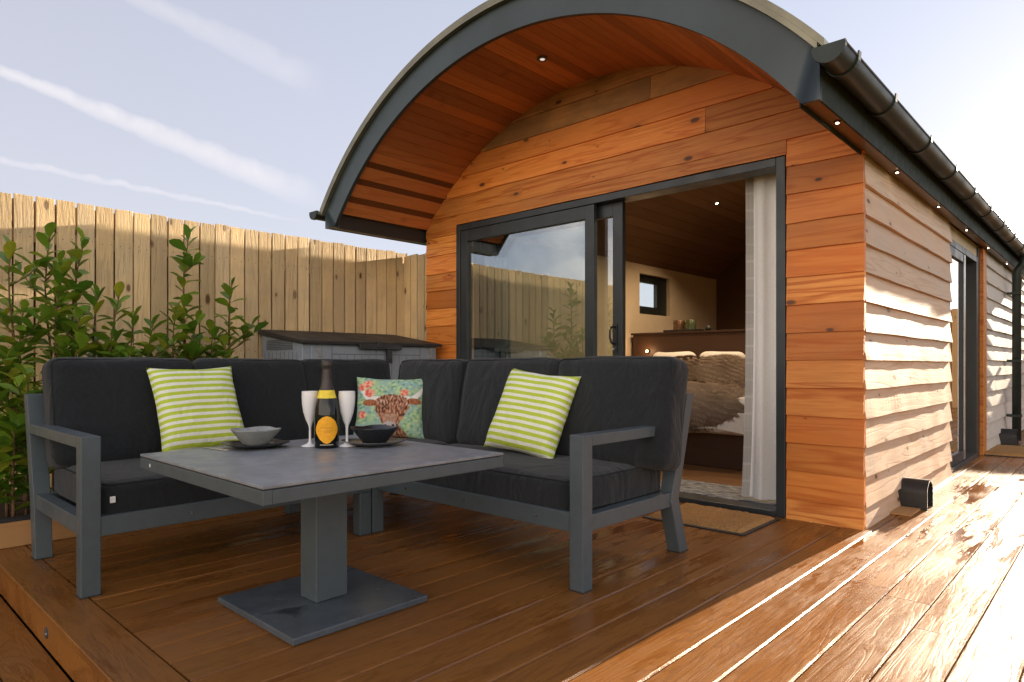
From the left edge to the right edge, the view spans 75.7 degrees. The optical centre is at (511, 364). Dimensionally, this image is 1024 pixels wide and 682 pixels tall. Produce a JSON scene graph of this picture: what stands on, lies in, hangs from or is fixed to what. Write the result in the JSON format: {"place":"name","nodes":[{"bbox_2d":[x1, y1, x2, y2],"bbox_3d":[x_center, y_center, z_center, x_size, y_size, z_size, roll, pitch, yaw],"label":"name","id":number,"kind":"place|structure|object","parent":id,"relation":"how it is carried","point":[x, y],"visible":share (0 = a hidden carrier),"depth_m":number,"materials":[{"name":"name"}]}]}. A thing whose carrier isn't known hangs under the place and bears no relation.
{"place":"outdoors","nodes":[
{"label":"outdoors","id":0,"kind":"place"},
{"bbox_2d":[0,487,51,604],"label":"planting bed soil","id":1,"kind":"structure","parent":0,"point":[20,512],"depth_m":3.73,"materials":[{"name":"black soil"}]},
{"bbox_2d":[0,333,53,516],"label":"laurel shrub","id":2,"kind":"object","parent":1,"relation":"on","point":[12,431],"visible":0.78,"depth_m":3.51,"materials":[{"name":"green plant"}]},
{"bbox_2d":[0,234,59,503],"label":"laurel shrub","id":3,"kind":"object","parent":1,"relation":"on","point":[36,332],"visible":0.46,"depth_m":3.84,"materials":[{"name":"green plant"}]},
{"bbox_2d":[4,222,97,490],"bbox_3d":[-2.748,-0.021,4.045,0.678,1.705,0.550,0,0,43],"label":"laurel shrub","id":4,"kind":"object","parent":1,"relation":"on","point":[59,267],"visible":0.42,"depth_m":4.00,"materials":[{"name":"green plant"}]},
{"bbox_2d":[49,281,140,357],"bbox_3d":[-2.558,0.157,4.087,0.562,1.349,0.549,0,0,-20],"label":"laurel shrub","id":5,"kind":"object","parent":1,"relation":"on","point":[73,328],"visible":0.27,"depth_m":4.06,"materials":[{"name":"green plant"}]},
{"bbox_2d":[95,306,183,357],"bbox_3d":[-2.426,0.222,4.233,0.504,1.216,0.496,0,0,43],"label":"laurel shrub","id":6,"kind":"object","parent":1,"relation":"on","point":[147,350],"visible":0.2,"depth_m":4.28,"materials":[{"name":"green plant"}]},
{"bbox_2d":[156,224,215,362],"bbox_3d":[-2.319,-0.082,4.573,0.489,1.824,0.535,0,0,43],"label":"laurel shrub","id":7,"kind":"object","parent":1,"relation":"on","point":[193,350],"visible":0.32,"depth_m":4.61,"materials":[{"name":"green plant"}]},
{"bbox_2d":[198,277,268,358],"bbox_3d":[-2.131,0.083,4.810,0.467,1.496,0.597,0,0,15],"label":"laurel shrub","id":8,"kind":"object","parent":1,"relation":"on","point":[223,339],"visible":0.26,"depth_m":4.86,"materials":[{"name":"green plant"}]},
{"bbox_2d":[8,604,73,681],"bbox_3d":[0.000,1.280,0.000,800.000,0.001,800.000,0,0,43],"label":"ground","id":9,"kind":"structure","parent":0,"point":[44,647],"depth_m":3.00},
{"bbox_2d":[0,192,407,490],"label":"timber fence","id":10,"kind":"object","parent":9,"relation":"on","point":[291,283],"visible":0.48,"depth_m":5.20,"materials":[{"name":"beige wood"}]},
{"bbox_2d":[404,253,426,340],"bbox_3d":[-0.871,0.087,6.522,0.505,2.347,0.171,0,0,43],"label":"fence return","id":11,"kind":"object","parent":9,"relation":"on","point":[415,297],"visible":0.3,"depth_m":6.48,"materials":[{"name":"beige wood"}]},
{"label":"deck underlay","id":12,"kind":"structure","parent":9,"relation":"on","visible":0},
{"bbox_2d":[0,597,70,681],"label":"deck","id":13,"kind":"structure","parent":12,"relation":"on","point":[25,656],"depth_m":2.41,"materials":[{"name":"brown wood"}]},
{"bbox_2d":[0,571,103,681],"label":"deck fascia","id":14,"kind":"structure","parent":12,"relation":"attached to","point":[71,661],"depth_m":2.44,"materials":[{"name":"brown wood"}]},
{"bbox_2d":[44,627,47,638],"bbox_3d":[-1.746,1.005,2.467,0.042,0.042,0.009,0,0,43],"label":"deck light","id":15,"kind":"object","parent":14,"relation":"attached to","point":[45,632],"visible":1,"depth_m":2.46,"materials":[{"name":"grey metal"}]},
{"bbox_2d":[0,545,187,681],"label":"deck border","id":16,"kind":"object","parent":12,"relation":"on","point":[106,647],"depth_m":2.32,"materials":[{"name":"brown wood"}]},
{"bbox_2d":[25,430,1023,681],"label":"deck","id":17,"kind":"structure","parent":12,"relation":"on","point":[935,592],"depth_m":2.60,"materials":[{"name":"brown wood"}]},
{"bbox_2d":[0,515,75,548],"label":"bed edging","id":18,"kind":"object","parent":17,"relation":"on","point":[15,531],"depth_m":3.34,"materials":[{"name":"wood"}]},
{"bbox_2d":[24,357,371,599],"bbox_3d":[-1.581,0.441,3.424,1.001,0.958,1.384,0,0,43],"label":"sofa","id":19,"kind":"object","parent":17,"relation":"on","point":[92,429],"visible":0.59,"depth_m":3.15,"materials":[{"name":"grey fabric"}]},
{"bbox_2d":[145,366,243,451],"bbox_3d":[-1.634,0.233,3.441,0.440,0.490,0.156,-1,-24,-47],"label":"scatter cushion","id":20,"kind":"object","parent":19,"relation":"on","point":[197,408],"visible":0.88,"depth_m":3.36,"materials":[{"name":"fabric"}]},
{"bbox_2d":[140,434,503,645],"bbox_3d":[-0.735,0.631,2.562,1.005,0.573,0.983,0,0,43],"label":"table","id":21,"kind":"object","parent":17,"relation":"on","point":[329,590],"visible":0.9,"depth_m":2.44,"materials":[{"name":"grey metal"}]},
{"bbox_2d":[202,447,230,450],"bbox_3d":[-1.201,0.342,2.671,0.175,0.002,0.020,0,0,33],"label":"fork","id":22,"kind":"object","parent":21,"relation":"on","point":[217,449],"visible":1,"depth_m":2.65,"materials":[{"name":"metal"}]},
{"bbox_2d":[220,438,289,448],"bbox_3d":[-1.067,0.332,2.745,0.238,0.022,0.238,0,0,43],"label":"plate","id":23,"kind":"object","parent":21,"relation":"on","point":[274,442],"visible":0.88,"depth_m":2.72,"materials":[{"name":"black ceramic"}]},
{"bbox_2d":[230,426,280,445],"bbox_3d":[-1.067,0.299,2.745,0.176,0.068,0.176,0,0,43],"label":"bowl","id":24,"kind":"object","parent":23,"relation":"on","point":[258,435],"visible":0.96,"depth_m":2.70,"materials":[{"name":"grey ceramic"}]},
{"bbox_2d":[301,391,317,446],"bbox_3d":[-0.851,0.228,2.776,0.076,0.232,0.076,0,0,43],"label":"champagne flute","id":25,"kind":"object","parent":21,"relation":"on","point":[309,399],"visible":0.91,"depth_m":2.75,"materials":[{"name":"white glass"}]},
{"bbox_2d":[314,360,338,448],"bbox_3d":[-0.771,0.163,2.744,0.101,0.364,0.101,0,0,43],"label":"wine bottle","id":26,"kind":"object","parent":21,"relation":"on","point":[326,423],"visible":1,"depth_m":2.71,"materials":[{"name":"black glass"}]},
{"bbox_2d":[338,391,355,446],"bbox_3d":[-0.696,0.228,2.779,0.076,0.232,0.076,0,0,43],"label":"champagne flute","id":27,"kind":"object","parent":21,"relation":"on","point":[346,402],"visible":0.98,"depth_m":2.76,"materials":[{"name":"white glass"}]},
{"bbox_2d":[341,437,407,446],"bbox_3d":[-0.589,0.332,2.825,0.238,0.022,0.238,0,0,43],"label":"plate","id":28,"kind":"object","parent":21,"relation":"on","point":[359,442],"visible":0.73,"depth_m":2.79,"materials":[{"name":"grey ceramic"}]},
{"bbox_2d":[350,424,398,442],"bbox_3d":[-0.589,0.299,2.825,0.176,0.068,0.176,0,0,43],"label":"bowl","id":29,"kind":"object","parent":28,"relation":"on","point":[378,433],"visible":0.97,"depth_m":2.78,"materials":[{"name":"black ceramic"}]},
{"bbox_2d":[258,329,441,379],"bbox_3d":[-1.363,0.313,5.723,0.750,1.214,1.395,0,0,43],"label":"storage box","id":30,"kind":"object","parent":17,"relation":"on","point":[394,351],"visible":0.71,"depth_m":5.42,"materials":[{"name":"grey plastic"}]},
{"bbox_2d":[311,346,375,359],"bbox_3d":[-1.344,0.363,5.294,0.021,1.015,0.595,0,0,43],"label":"door","id":31,"kind":"structure","parent":30,"relation":"in","point":[317,352],"depth_m":5.26,"materials":[{"name":"grey plastic"}]},
{"bbox_2d":[376,348,432,379],"bbox_3d":[-0.925,0.363,5.741,0.021,1.015,0.610,0,0,43],"label":"door","id":32,"kind":"structure","parent":30,"relation":"in","point":[398,356],"depth_m":5.70,"materials":[{"name":"grey plastic"}]},
{"bbox_2d":[301,356,692,593],"bbox_3d":[-0.248,0.439,3.746,2.420,0.963,0.957,0,0,43],"label":"sofa","id":33,"kind":"object","parent":17,"relation":"on","point":[623,439],"visible":0.64,"depth_m":3.17,"materials":[{"name":"grey fabric"}]},
{"bbox_2d":[353,377,424,438],"bbox_3d":[-0.773,0.277,4.201,0.455,0.400,0.133,1,-15,-3],"label":"scatter cushion","id":34,"kind":"object","parent":33,"relation":"on","point":[391,402],"visible":0.86,"depth_m":4.15,"materials":[{"name":"multicoloured fabric"}]},
{"bbox_2d":[483,368,580,458],"bbox_3d":[0.100,0.252,3.464,0.470,0.470,0.156,7,-19,40],"label":"scatter cushion","id":35,"kind":"object","parent":33,"relation":"on","point":[531,413],"visible":1,"depth_m":3.37,"materials":[{"name":"fabric"}]},
{"bbox_2d":[309,0,1023,529],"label":"garden cabin","id":36,"kind":"object","parent":17,"relation":"on","point":[597,162],"visible":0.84,"depth_m":4.71,"materials":[{"name":"brown wood"}]},
{"bbox_2d":[456,156,786,517],"bbox_3d":[0.613,-0.166,4.998,2.930,2.172,0.160,0,0,43],"label":"sliding door","id":37,"kind":"structure","parent":36,"relation":"in","point":[588,211],"depth_m":4.86,"materials":[{"name":"black metal"}]},
{"bbox_2d":[640,274,665,315],"bbox_3d":[1.909,-0.948,9.108,0.055,0.534,0.788,0,0,43],"label":"rear window","id":38,"kind":"structure","parent":36,"relation":"in","point":[659,284],"depth_m":9.20,"materials":[{"name":"black glass"}]},
{"bbox_2d":[631,329,745,356],"bbox_3d":[2.667,0.247,7.680,2.840,1.305,0.260,0,0,43],"label":"headboard","id":39,"kind":"object","parent":36,"relation":"on","point":[698,343],"visible":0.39,"depth_m":7.99,"materials":[{"name":"brown wood"}]},
{"bbox_2d":[663,329,703,331],"bbox_3d":[2.131,-0.419,8.182,0.470,0.026,0.180,0,0,43],"label":"tray","id":40,"kind":"object","parent":39,"relation":"on","point":[683,330],"visible":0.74,"depth_m":8.08,"materials":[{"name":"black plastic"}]},
{"bbox_2d":[673,320,684,329],"bbox_3d":[2.083,-0.491,8.226,0.140,0.117,0.140,0,0,43],"label":"tin","id":41,"kind":"object","parent":40,"relation":"on","point":[678,324],"visible":0.92,"depth_m":8.17,"materials":[{"name":"paint"}]},
{"bbox_2d":[685,320,695,328],"bbox_3d":[2.200,-0.491,8.117,0.140,0.117,0.140,0,0,43],"label":"tin","id":42,"kind":"object","parent":40,"relation":"on","point":[690,324],"visible":0.78,"depth_m":8.05,"materials":[{"name":"paint"}]},
{"bbox_2d":[684,393,744,470],"bbox_3d":[1.951,0.563,6.763,1.987,0.674,2.041,0,0,43],"label":"bed","id":43,"kind":"object","parent":36,"relation":"in","point":[721,445],"visible":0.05,"depth_m":5.71,"materials":[{"name":"brown wood"}]},
{"bbox_2d":[652,351,694,356],"bbox_3d":[1.927,0.055,7.918,0.576,0.430,0.323,0,0,43],"label":"bed pillow","id":44,"kind":"object","parent":43,"relation":"on","point":[667,353],"visible":0.2,"depth_m":7.85,"materials":[{"name":"white fabric"}]},
{"bbox_2d":[673,353,744,386],"bbox_3d":[2.066,0.131,7.040,1.431,0.518,0.483,0,0,43],"label":"fur cushion","id":45,"kind":"object","parent":43,"relation":"on","point":[726,368],"visible":0.32,"depth_m":6.78,"materials":[{"name":"brown fur"}]},
{"bbox_2d":[686,379,744,433],"bbox_3d":[1.576,0.393,6.169,1.782,0.529,0.944,0,0,43],"label":"fur throw","id":46,"kind":"object","parent":43,"relation":"on","point":[713,403],"visible":0.14,"depth_m":5.60,"materials":[{"name":"brown fur"}]},
{"bbox_2d":[699,351,744,358],"bbox_3d":[2.381,0.062,7.498,0.580,0.430,0.325,0,0,43],"label":"bed pillow","id":47,"kind":"object","parent":43,"relation":"on","point":[737,353],"visible":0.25,"depth_m":7.42,"materials":[{"name":"white fabric"}]},
{"bbox_2d":[660,479,775,505],"bbox_3d":[1.608,0.895,4.535,1.350,0.012,0.460,0,0,43],"label":"door rug","id":48,"kind":"object","parent":36,"relation":"attached to","point":[712,489],"depth_m":4.62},
{"bbox_2d":[742,173,775,499],"bbox_3d":[1.658,-0.185,4.228,0.382,2.110,0.070,0,0,43],"label":"door curtain","id":49,"kind":"object","parent":36,"relation":"hanging from","point":[759,467],"depth_m":4.25,"materials":[{"name":"white fabric"}]},
{"bbox_2d":[949,239,977,471],"bbox_3d":[4.122,-0.079,6.087,0.110,1.997,1.518,0,0,43],"label":"side sliding door","id":50,"kind":"structure","parent":36,"relation":"in","point":[964,267],"depth_m":6.06,"materials":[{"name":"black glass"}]},
{"bbox_2d":[1007,256,1023,440],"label":"downpipe","id":51,"kind":"object","parent":36,"relation":"attached to","point":[1016,293],"visible":0.98,"depth_m":7.78,"materials":[{"name":"black plastic"}]},
{"bbox_2d":[642,503,779,535],"bbox_3d":[1.184,0.905,3.925,0.625,0.028,0.510,0,0,43],"label":"doormat","id":52,"kind":"object","parent":17,"relation":"on","point":[733,522],"visible":0.87,"depth_m":3.82,"materials":[{"name":"fabric"}]},
{"bbox_2d":[890,506,919,516],"bbox_3d":[2.451,0.913,4.109,0.115,0.011,0.250,0,0,43],"label":"timber offcut","id":53,"kind":"object","parent":17,"relation":"on","point":[905,511],"visible":1,"depth_m":4.07,"materials":[{"name":"brown wood"}]},
{"bbox_2d":[898,477,932,510],"bbox_3d":[2.609,0.828,4.270,0.175,0.182,0.176,0,0,43],"label":"vent cowl","id":54,"kind":"object","parent":17,"relation":"on","point":[915,492],"visible":0.83,"depth_m":4.21,"materials":[{"name":"black plastic"}]},
{"bbox_2d":[984,444,1023,457],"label":"doormat","id":55,"kind":"object","parent":17,"relation":"on","point":[1014,451],"visible":0.89,"depth_m":6.78,"materials":[{"name":"fabric"}]},
{"bbox_2d":[999,428,1017,445],"bbox_3d":[5.697,0.828,7.570,0.175,0.182,0.176,0,0,43],"label":"vent cowl","id":56,"kind":"object","parent":17,"relation":"on","point":[1008,436],"visible":0.72,"depth_m":7.51,"materials":[{"name":"black plastic"}]},
{"bbox_2d":[0,0,1023,307],"label":"sky","id":57,"kind":"structure","parent":0,"point":[244,114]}
]}

